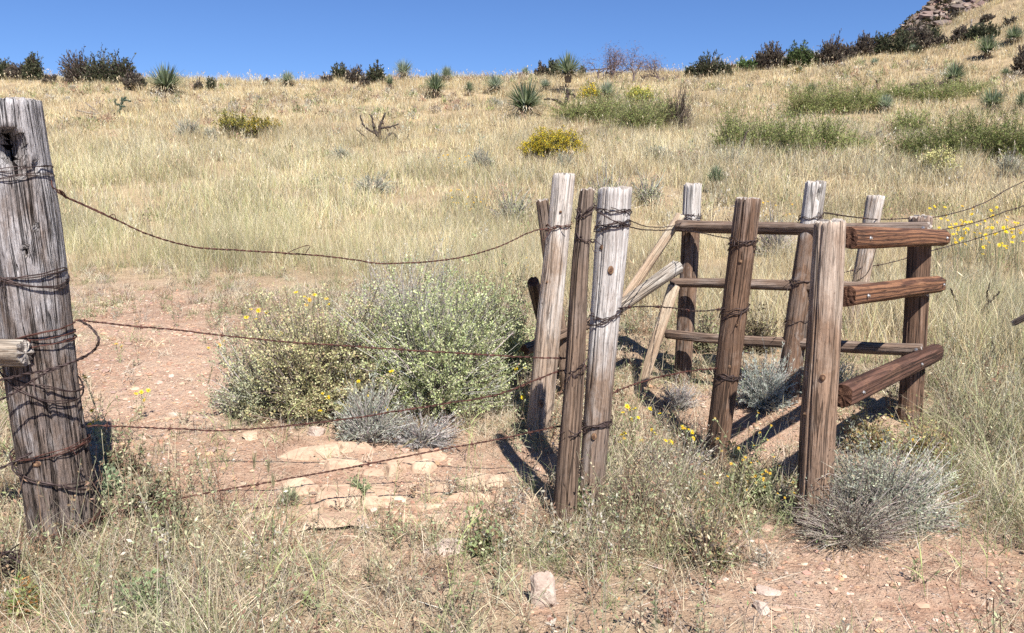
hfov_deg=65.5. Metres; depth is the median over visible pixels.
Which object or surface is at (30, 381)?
wire
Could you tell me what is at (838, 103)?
green shrub
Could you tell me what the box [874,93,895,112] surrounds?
sotol
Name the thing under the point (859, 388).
fence rail
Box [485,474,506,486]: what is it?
rock
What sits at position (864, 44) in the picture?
dark shrub
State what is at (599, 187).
thin bush
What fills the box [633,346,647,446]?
grass stalk
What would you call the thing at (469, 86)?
sotol
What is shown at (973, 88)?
green shrub
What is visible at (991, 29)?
dark shrub
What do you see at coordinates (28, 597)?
dry weed
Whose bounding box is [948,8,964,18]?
dark shrub
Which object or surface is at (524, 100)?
sotol
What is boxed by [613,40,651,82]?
bare tree
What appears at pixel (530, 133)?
seed grass
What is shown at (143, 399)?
daisy
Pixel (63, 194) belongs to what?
wire
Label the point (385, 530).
grass stalk
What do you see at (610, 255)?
fence post
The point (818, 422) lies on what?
fence post
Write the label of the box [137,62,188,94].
sotol
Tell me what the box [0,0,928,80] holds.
sky
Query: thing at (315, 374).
saltbush
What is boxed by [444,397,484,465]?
grass stalk
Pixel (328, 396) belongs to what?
daisy
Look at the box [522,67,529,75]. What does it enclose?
sotol
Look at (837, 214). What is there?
barbed wire
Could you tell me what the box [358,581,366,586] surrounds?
rock
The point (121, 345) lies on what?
daisy
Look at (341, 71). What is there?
dark shrub
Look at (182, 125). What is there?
sage tuft
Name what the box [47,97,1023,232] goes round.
meadow grass
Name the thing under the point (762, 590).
rock
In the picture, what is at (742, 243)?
fence post
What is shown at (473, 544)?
dry weed
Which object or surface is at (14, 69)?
dark shrub
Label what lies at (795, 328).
fence post
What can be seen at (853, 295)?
fence rail
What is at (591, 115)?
green shrub
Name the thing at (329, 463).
rock ledge
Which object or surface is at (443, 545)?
rock
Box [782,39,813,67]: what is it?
dark shrub
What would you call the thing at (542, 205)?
fence post
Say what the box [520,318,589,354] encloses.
short log
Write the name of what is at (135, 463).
dry weed
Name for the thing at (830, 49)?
dark shrub
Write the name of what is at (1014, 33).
sotol
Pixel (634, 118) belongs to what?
green shrub
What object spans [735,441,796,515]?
daisy
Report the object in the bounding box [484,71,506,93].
sotol
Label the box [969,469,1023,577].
grass stalk
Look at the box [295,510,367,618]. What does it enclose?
grass stalk
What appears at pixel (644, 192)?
thin bush
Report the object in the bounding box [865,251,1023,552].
rank grass
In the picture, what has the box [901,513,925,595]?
grass stalk
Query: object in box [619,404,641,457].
daisy
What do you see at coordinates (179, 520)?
dry weed
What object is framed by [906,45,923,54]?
dark shrub
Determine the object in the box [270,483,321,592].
grass stalk
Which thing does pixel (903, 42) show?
dark shrub
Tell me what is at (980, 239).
daisy
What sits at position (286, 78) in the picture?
sotol
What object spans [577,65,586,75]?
dark shrub
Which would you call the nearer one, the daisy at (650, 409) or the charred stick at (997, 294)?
the daisy at (650, 409)
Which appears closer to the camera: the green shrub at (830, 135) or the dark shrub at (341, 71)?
the green shrub at (830, 135)
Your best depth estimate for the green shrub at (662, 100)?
25.33 m
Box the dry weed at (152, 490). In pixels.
[99,464,167,522]
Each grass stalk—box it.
[190,367,221,457]
[222,450,277,565]
[232,469,265,571]
[242,457,273,573]
[248,473,287,586]
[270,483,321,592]
[270,527,392,619]
[285,384,303,437]
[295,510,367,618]
[392,438,417,510]
[431,447,475,627]
[440,440,482,627]
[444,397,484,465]
[453,453,485,593]
[457,406,486,465]
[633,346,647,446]
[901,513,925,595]
[932,496,989,583]
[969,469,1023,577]
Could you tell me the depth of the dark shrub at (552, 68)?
44.00 m
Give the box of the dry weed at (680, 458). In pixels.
[639,423,717,488]
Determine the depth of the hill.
138.37 m
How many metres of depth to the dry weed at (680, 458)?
4.06 m
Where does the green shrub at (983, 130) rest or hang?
on the ground at (886, 598)
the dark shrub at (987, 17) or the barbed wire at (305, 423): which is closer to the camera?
the barbed wire at (305, 423)
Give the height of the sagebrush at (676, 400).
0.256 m
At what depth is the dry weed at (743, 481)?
3.78 m
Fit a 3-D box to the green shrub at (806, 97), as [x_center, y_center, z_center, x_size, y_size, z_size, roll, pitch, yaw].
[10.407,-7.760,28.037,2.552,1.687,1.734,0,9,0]
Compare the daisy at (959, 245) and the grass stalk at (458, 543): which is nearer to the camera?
the grass stalk at (458, 543)
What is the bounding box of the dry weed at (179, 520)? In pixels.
[152,481,202,538]
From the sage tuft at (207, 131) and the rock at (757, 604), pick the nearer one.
the rock at (757, 604)
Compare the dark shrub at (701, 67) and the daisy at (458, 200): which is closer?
the daisy at (458, 200)
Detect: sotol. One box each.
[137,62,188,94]
[278,70,297,85]
[384,76,393,88]
[394,59,413,78]
[420,71,448,97]
[438,64,454,81]
[462,80,474,95]
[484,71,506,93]
[498,77,550,116]
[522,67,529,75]
[538,78,552,89]
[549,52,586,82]
[597,79,618,99]
[704,163,727,190]
[803,81,818,93]
[870,57,878,64]
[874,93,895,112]
[940,59,971,82]
[973,33,1007,58]
[974,86,1011,113]
[997,67,1012,76]
[1001,22,1023,44]
[1010,91,1023,110]
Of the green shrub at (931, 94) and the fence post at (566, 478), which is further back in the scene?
the green shrub at (931, 94)
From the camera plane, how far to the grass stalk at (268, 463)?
3.01 m
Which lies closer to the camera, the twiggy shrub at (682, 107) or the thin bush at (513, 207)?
the thin bush at (513, 207)
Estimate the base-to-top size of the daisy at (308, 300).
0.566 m
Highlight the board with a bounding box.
[637,284,679,386]
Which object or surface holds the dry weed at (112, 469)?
on the ground at (886, 598)
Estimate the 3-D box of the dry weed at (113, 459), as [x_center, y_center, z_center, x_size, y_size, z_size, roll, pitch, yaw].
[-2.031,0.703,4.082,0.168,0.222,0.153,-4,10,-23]
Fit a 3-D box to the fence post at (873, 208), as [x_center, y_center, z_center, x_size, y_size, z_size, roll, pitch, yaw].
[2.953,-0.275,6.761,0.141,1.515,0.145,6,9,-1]
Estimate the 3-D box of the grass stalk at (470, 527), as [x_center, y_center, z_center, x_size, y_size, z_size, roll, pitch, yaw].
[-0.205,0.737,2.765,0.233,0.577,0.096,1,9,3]
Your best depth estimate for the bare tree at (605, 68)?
41.77 m
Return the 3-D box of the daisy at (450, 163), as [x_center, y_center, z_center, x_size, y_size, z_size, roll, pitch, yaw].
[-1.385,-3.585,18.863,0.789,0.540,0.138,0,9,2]
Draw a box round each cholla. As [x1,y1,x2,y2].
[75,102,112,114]
[114,96,130,113]
[357,112,408,142]
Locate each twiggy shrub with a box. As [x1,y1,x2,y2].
[654,77,698,129]
[755,202,795,254]
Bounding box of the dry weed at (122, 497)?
[99,482,152,526]
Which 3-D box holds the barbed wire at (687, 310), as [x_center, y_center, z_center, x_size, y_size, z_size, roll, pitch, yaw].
[0.778,-0.036,3.905,0.088,0.141,1.031,8,12,41]
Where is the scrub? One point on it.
(936, 18)
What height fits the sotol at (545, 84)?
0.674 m
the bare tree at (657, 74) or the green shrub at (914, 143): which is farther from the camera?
the bare tree at (657, 74)
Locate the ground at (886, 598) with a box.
[0,0,1023,632]
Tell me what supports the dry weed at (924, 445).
on the ground at (886, 598)
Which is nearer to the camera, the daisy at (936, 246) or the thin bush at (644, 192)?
the daisy at (936, 246)
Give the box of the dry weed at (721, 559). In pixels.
[666,483,749,573]
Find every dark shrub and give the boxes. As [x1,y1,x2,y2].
[0,58,13,78]
[3,60,25,79]
[21,51,44,79]
[41,74,57,83]
[57,46,91,83]
[75,42,112,83]
[102,49,136,84]
[121,69,147,89]
[193,77,203,90]
[205,76,217,90]
[319,72,333,83]
[329,62,346,81]
[342,63,362,82]
[358,72,370,87]
[365,60,386,83]
[533,60,548,76]
[545,58,560,77]
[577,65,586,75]
[682,64,693,76]
[688,49,723,77]
[714,60,733,75]
[735,55,761,70]
[752,48,769,69]
[760,40,789,68]
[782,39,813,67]
[809,50,819,64]
[814,28,848,64]
[842,41,857,59]
[852,30,876,55]
[873,30,893,53]
[889,28,917,53]
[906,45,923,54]
[907,21,933,50]
[923,23,941,37]
[931,33,951,47]
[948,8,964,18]
[949,23,968,42]
[965,20,987,39]
[979,12,995,22]
[982,21,1000,38]
[1003,15,1018,24]
[1010,44,1023,73]
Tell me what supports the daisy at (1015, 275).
on the ground at (886, 598)
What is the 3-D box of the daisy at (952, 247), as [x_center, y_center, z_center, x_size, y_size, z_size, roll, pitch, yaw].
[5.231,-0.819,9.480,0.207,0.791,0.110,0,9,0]
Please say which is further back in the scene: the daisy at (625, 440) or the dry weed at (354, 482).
the daisy at (625, 440)
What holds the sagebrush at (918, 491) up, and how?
on the ground at (886, 598)
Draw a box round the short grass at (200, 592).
[0,248,1023,632]
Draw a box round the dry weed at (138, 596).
[104,568,174,619]
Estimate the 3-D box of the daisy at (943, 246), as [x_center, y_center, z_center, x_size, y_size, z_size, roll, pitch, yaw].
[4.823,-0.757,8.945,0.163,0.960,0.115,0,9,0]
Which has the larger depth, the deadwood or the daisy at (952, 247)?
the deadwood
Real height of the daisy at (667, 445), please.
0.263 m
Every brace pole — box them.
[621,260,682,312]
[622,213,684,297]
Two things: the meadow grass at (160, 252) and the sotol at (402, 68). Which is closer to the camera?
the meadow grass at (160, 252)
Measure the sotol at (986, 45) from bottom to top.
1.329 m
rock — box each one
[241,430,257,440]
[307,426,324,435]
[348,564,361,575]
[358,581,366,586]
[422,538,465,556]
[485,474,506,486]
[530,571,555,607]
[753,600,770,615]
[756,584,781,595]
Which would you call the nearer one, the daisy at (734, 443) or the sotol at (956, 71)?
the daisy at (734, 443)
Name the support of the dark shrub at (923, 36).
on the ground at (886, 598)
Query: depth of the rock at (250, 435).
4.42 m
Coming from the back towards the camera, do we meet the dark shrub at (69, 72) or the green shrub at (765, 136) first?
the dark shrub at (69, 72)
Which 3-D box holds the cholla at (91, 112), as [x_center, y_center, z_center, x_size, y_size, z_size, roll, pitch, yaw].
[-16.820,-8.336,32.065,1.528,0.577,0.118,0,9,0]
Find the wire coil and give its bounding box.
[0,544,20,576]
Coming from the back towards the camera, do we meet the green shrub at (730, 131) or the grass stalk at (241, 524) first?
the green shrub at (730, 131)
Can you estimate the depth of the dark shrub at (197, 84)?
39.96 m
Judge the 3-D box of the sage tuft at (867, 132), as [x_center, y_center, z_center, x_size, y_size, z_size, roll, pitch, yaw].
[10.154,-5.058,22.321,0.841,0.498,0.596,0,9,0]
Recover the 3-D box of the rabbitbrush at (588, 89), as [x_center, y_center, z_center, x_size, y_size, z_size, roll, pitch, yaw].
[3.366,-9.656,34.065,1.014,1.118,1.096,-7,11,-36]
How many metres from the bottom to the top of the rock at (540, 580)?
0.189 m
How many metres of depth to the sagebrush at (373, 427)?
4.38 m
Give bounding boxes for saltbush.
[194,318,294,422]
[218,262,432,423]
[321,221,529,420]
[327,217,464,358]
[435,234,535,376]
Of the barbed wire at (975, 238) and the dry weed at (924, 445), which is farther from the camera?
the barbed wire at (975, 238)
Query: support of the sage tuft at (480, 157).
on the ground at (886, 598)
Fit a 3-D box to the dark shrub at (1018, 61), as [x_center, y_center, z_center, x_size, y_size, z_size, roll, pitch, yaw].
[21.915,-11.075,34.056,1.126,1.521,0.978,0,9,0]
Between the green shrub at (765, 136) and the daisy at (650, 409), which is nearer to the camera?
the daisy at (650, 409)
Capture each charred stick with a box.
[950,288,960,313]
[981,291,999,313]
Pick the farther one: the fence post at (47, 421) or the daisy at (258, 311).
the daisy at (258, 311)
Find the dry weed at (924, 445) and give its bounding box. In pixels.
[890,389,960,467]
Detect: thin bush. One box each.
[487,181,534,224]
[576,152,644,208]
[632,166,666,205]
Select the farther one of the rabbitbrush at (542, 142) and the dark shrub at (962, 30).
the dark shrub at (962, 30)
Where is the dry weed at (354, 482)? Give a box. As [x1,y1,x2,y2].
[346,475,371,494]
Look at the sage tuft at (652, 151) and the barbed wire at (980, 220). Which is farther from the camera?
the sage tuft at (652, 151)
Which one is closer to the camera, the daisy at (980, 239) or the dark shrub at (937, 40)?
the daisy at (980, 239)
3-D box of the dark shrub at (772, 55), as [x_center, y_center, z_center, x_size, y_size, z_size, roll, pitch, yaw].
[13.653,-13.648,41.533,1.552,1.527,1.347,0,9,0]
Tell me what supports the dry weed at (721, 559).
on the ground at (886, 598)
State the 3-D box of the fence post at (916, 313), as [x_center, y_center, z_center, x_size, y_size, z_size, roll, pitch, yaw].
[2.347,0.189,4.651,0.146,1.560,0.140,-1,9,0]
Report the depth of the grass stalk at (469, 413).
4.16 m
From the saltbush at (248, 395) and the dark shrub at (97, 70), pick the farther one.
the dark shrub at (97, 70)
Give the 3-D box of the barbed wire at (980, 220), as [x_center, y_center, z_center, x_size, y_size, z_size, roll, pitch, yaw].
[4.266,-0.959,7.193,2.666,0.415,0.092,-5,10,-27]
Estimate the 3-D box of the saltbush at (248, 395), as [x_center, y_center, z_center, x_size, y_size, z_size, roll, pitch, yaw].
[-1.554,0.306,4.788,0.720,0.633,0.551,0,9,0]
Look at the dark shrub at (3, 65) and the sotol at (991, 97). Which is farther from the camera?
the dark shrub at (3, 65)
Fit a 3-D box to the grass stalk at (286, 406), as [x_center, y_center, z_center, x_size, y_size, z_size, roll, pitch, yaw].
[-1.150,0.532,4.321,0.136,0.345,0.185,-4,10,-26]
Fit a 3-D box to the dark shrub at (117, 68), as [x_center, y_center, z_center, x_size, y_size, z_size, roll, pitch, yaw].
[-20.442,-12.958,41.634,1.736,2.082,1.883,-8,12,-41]
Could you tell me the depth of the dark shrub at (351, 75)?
43.93 m
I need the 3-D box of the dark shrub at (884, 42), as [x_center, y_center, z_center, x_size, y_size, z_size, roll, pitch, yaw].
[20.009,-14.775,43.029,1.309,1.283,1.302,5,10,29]
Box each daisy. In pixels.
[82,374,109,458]
[113,343,123,362]
[130,388,150,421]
[207,339,225,367]
[244,308,269,359]
[294,291,315,337]
[317,393,351,429]
[357,368,394,417]
[438,154,468,174]
[448,189,474,208]
[515,367,527,416]
[617,432,631,468]
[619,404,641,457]
[639,405,661,453]
[662,437,674,459]
[680,424,706,468]
[702,455,766,524]
[713,410,772,475]
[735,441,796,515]
[748,471,798,525]
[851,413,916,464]
[929,205,941,274]
[938,206,949,277]
[946,218,961,276]
[950,221,967,279]
[953,205,968,280]
[962,221,976,275]
[970,208,987,273]
[976,218,993,275]
[982,206,998,278]
[991,226,1004,278]
[996,216,1008,260]
[1004,222,1022,280]
[1011,221,1023,284]
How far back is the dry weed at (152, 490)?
3.54 m
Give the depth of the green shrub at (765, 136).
20.52 m
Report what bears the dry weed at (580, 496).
on the ground at (886, 598)
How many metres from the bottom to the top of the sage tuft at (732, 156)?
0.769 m
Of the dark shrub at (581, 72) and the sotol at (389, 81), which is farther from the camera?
the dark shrub at (581, 72)
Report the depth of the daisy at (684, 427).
4.28 m
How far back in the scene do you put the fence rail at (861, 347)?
4.85 m
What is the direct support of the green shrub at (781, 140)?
on the ground at (886, 598)
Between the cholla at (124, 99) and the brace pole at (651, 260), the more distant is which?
the cholla at (124, 99)
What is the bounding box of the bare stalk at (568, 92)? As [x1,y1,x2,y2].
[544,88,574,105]
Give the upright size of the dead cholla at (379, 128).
1.269 m
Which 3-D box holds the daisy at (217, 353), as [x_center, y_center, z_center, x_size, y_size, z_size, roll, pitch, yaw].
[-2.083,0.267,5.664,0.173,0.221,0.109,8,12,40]
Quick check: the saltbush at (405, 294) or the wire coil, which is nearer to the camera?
the wire coil
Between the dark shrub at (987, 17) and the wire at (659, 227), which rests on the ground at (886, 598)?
the dark shrub at (987, 17)
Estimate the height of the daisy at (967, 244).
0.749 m
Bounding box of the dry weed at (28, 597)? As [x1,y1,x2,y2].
[0,568,44,619]
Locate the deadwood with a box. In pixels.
[910,80,949,89]
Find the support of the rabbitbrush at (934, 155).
on the ground at (886, 598)
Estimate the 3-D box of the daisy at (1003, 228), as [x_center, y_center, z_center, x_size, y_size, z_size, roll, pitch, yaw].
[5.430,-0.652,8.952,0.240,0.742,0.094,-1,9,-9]
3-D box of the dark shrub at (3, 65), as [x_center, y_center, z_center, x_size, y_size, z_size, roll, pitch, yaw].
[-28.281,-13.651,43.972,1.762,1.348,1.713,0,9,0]
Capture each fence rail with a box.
[0,339,33,366]
[664,329,922,354]
[670,278,928,296]
[675,220,932,234]
[837,344,943,407]
[843,276,945,306]
[845,226,950,248]
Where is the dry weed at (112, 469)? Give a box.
[96,460,125,498]
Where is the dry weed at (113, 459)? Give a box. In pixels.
[98,432,131,470]
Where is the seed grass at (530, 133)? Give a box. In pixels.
[0,1,1023,309]
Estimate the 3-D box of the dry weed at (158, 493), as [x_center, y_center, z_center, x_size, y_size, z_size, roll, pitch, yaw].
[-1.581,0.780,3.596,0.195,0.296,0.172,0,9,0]
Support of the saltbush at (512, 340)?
on the ground at (886, 598)
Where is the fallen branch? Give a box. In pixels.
[1010,314,1023,325]
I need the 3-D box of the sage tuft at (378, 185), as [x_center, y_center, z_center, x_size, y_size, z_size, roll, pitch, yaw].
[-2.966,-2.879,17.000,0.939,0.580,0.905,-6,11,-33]
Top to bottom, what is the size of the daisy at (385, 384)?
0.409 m
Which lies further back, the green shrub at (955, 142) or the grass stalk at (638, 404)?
the green shrub at (955, 142)
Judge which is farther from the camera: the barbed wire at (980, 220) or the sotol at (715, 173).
the sotol at (715, 173)
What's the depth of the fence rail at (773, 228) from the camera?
4.87 m
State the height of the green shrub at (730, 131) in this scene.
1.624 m
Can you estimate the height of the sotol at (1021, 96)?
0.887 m
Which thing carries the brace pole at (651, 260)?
attached to the fence post at (689, 257)
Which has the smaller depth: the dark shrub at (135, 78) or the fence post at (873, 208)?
the fence post at (873, 208)
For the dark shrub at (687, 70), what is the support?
on the ground at (886, 598)
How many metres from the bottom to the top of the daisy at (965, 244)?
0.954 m
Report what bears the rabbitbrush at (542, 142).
on the ground at (886, 598)
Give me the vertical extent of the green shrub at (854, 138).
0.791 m
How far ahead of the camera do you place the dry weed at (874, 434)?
4.21 m
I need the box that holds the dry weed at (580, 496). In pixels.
[577,477,595,513]
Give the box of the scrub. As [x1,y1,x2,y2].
[891,0,992,40]
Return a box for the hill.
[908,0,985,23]
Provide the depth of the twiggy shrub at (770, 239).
10.83 m
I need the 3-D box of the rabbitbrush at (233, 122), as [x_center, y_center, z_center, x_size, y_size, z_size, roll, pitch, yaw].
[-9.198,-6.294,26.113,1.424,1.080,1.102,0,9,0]
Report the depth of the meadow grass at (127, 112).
35.24 m
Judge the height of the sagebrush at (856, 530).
0.388 m
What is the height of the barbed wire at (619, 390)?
0.070 m
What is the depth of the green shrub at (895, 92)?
30.63 m
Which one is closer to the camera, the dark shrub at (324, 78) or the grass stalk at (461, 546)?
the grass stalk at (461, 546)
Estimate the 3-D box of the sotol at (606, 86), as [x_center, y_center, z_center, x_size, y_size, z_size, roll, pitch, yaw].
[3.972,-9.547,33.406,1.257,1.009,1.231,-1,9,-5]
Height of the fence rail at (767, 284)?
0.074 m
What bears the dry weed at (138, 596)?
on the ground at (886, 598)
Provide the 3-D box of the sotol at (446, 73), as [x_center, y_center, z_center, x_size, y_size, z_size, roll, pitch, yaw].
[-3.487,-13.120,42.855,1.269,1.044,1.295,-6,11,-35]
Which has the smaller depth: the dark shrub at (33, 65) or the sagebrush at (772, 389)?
the sagebrush at (772, 389)
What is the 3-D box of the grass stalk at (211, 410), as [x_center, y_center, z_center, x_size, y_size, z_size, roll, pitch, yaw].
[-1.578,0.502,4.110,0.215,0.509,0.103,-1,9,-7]
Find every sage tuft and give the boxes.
[170,115,200,135]
[202,127,219,139]
[327,145,357,159]
[352,168,396,193]
[467,145,495,170]
[489,96,504,105]
[556,149,578,171]
[643,144,672,158]
[717,141,746,167]
[861,129,886,142]
[994,148,1023,176]
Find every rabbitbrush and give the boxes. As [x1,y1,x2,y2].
[211,109,250,136]
[241,108,280,137]
[517,124,587,160]
[575,77,599,99]
[627,85,653,103]
[792,67,802,73]
[907,143,961,175]
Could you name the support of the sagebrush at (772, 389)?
on the ground at (886, 598)
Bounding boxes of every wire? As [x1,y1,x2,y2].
[0,319,99,380]
[0,352,90,400]
[0,452,32,468]
[51,180,571,264]
[75,319,565,361]
[86,365,585,431]
[100,426,559,518]
[597,211,728,238]
[613,366,717,393]
[618,304,725,313]
[631,213,694,227]
[823,181,1023,219]
[844,224,1023,272]
[941,205,1023,229]
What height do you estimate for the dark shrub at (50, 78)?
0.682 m
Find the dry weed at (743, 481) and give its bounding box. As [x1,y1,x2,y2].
[720,454,778,505]
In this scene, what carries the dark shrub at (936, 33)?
on the ground at (886, 598)
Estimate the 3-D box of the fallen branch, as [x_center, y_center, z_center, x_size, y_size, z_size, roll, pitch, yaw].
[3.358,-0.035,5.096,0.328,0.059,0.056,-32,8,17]
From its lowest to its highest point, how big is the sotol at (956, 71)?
1.166 m
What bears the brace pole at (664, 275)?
attached to the fence post at (689, 257)
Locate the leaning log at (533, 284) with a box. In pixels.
[527,276,558,375]
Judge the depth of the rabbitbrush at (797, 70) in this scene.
39.26 m
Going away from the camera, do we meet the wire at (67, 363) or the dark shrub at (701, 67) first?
the wire at (67, 363)
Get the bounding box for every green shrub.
[540,88,605,121]
[566,67,642,124]
[589,71,684,132]
[634,89,680,126]
[706,98,760,153]
[723,100,801,152]
[756,99,821,156]
[774,73,838,116]
[793,65,885,113]
[807,104,856,155]
[832,73,896,113]
[835,129,875,154]
[869,116,957,159]
[871,80,936,98]
[883,100,933,136]
[898,72,979,102]
[918,105,992,157]
[932,74,1001,95]
[948,94,1017,158]
[971,97,1023,161]
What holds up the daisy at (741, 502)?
on the ground at (886, 598)
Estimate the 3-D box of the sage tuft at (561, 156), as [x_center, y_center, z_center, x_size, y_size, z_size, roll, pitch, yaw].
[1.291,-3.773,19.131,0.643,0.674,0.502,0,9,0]
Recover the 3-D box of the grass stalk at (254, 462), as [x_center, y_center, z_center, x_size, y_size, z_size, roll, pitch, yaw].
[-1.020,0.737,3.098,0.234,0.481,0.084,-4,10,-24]
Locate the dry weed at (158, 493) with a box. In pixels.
[143,460,181,517]
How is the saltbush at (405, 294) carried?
on the ground at (886, 598)
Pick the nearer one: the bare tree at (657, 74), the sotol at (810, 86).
the sotol at (810, 86)
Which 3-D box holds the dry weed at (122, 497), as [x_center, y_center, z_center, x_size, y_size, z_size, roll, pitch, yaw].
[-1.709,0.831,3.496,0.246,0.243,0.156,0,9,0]
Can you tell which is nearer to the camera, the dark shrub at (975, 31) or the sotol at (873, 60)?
the sotol at (873, 60)
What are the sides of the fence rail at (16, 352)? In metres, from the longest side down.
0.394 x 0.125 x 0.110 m
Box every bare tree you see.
[576,52,624,78]
[592,42,628,75]
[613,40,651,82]
[636,52,684,82]
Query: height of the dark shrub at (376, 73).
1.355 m
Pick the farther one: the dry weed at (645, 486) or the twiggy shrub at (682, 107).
the twiggy shrub at (682, 107)
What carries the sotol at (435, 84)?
on the ground at (886, 598)
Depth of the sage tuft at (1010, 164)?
17.06 m
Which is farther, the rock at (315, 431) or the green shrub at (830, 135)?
the green shrub at (830, 135)
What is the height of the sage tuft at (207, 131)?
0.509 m
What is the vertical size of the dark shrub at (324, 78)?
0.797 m
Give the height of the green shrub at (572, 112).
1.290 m
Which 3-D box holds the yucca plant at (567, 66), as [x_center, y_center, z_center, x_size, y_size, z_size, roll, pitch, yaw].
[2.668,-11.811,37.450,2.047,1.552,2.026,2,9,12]
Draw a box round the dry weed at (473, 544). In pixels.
[463,496,504,556]
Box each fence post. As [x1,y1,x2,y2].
[0,97,102,553]
[526,172,574,435]
[536,198,566,396]
[553,187,601,524]
[579,186,631,511]
[673,183,701,382]
[705,197,760,462]
[779,180,826,405]
[795,218,845,527]
[843,195,884,330]
[897,214,932,424]
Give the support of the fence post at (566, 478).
on the ground at (886, 598)
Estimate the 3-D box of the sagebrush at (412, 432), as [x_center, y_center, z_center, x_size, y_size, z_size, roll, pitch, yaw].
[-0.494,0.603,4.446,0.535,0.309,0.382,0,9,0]
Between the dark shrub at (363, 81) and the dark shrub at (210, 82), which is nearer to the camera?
the dark shrub at (210, 82)
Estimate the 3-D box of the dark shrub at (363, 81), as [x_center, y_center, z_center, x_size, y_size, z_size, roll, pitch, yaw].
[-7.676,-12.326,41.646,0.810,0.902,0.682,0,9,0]
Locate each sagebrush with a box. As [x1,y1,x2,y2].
[329,359,415,446]
[379,394,470,453]
[654,374,704,411]
[736,336,803,412]
[778,417,986,546]
[781,459,933,560]
[802,354,857,383]
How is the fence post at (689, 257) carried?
on the ground at (886, 598)
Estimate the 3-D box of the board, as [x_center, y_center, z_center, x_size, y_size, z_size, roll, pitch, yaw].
[0.972,0.127,5.312,0.079,0.716,0.057,17,6,-3]
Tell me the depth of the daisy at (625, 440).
4.20 m
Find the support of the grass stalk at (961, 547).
on the ground at (886, 598)
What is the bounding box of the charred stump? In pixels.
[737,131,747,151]
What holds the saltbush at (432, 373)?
on the ground at (886, 598)
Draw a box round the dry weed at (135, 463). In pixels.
[116,433,153,479]
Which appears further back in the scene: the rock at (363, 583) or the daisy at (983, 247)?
the daisy at (983, 247)
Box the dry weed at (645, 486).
[593,438,678,527]
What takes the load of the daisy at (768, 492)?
on the ground at (886, 598)
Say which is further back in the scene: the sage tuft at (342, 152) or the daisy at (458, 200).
the sage tuft at (342, 152)
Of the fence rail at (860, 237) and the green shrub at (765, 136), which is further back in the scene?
the green shrub at (765, 136)
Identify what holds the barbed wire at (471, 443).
attached to the fence post at (47, 421)
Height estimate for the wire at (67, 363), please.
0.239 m
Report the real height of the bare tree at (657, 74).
2.370 m
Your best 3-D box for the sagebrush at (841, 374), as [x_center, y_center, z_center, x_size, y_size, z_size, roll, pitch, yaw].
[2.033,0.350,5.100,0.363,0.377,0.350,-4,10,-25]
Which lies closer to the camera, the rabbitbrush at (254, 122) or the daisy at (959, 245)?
the daisy at (959, 245)
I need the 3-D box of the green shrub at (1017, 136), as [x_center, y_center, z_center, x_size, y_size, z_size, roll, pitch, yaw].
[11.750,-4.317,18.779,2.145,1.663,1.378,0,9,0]
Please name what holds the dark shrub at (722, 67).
on the ground at (886, 598)
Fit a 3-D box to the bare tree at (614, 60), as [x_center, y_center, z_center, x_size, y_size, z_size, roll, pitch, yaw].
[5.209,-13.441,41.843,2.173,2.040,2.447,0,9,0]
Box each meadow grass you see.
[0,0,1023,138]
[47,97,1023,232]
[60,182,1023,471]
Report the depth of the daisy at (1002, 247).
9.93 m
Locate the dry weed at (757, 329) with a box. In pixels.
[743,293,779,353]
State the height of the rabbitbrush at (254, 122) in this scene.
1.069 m
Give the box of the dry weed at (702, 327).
[693,306,719,353]
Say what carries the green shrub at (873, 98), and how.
on the ground at (886, 598)
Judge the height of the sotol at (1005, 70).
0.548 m
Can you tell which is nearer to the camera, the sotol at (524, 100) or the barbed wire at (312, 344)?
the barbed wire at (312, 344)
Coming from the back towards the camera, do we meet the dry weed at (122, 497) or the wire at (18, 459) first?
the dry weed at (122, 497)
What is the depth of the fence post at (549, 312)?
4.45 m
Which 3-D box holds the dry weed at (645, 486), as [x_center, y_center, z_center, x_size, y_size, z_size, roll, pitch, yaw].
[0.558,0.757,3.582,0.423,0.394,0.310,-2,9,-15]
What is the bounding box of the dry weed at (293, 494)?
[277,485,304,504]
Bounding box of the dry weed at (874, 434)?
[835,400,902,456]
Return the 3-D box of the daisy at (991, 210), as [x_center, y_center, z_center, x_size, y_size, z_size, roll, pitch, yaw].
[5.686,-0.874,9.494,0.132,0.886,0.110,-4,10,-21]
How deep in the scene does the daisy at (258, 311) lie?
5.56 m
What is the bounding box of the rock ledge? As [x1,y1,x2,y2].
[263,439,534,532]

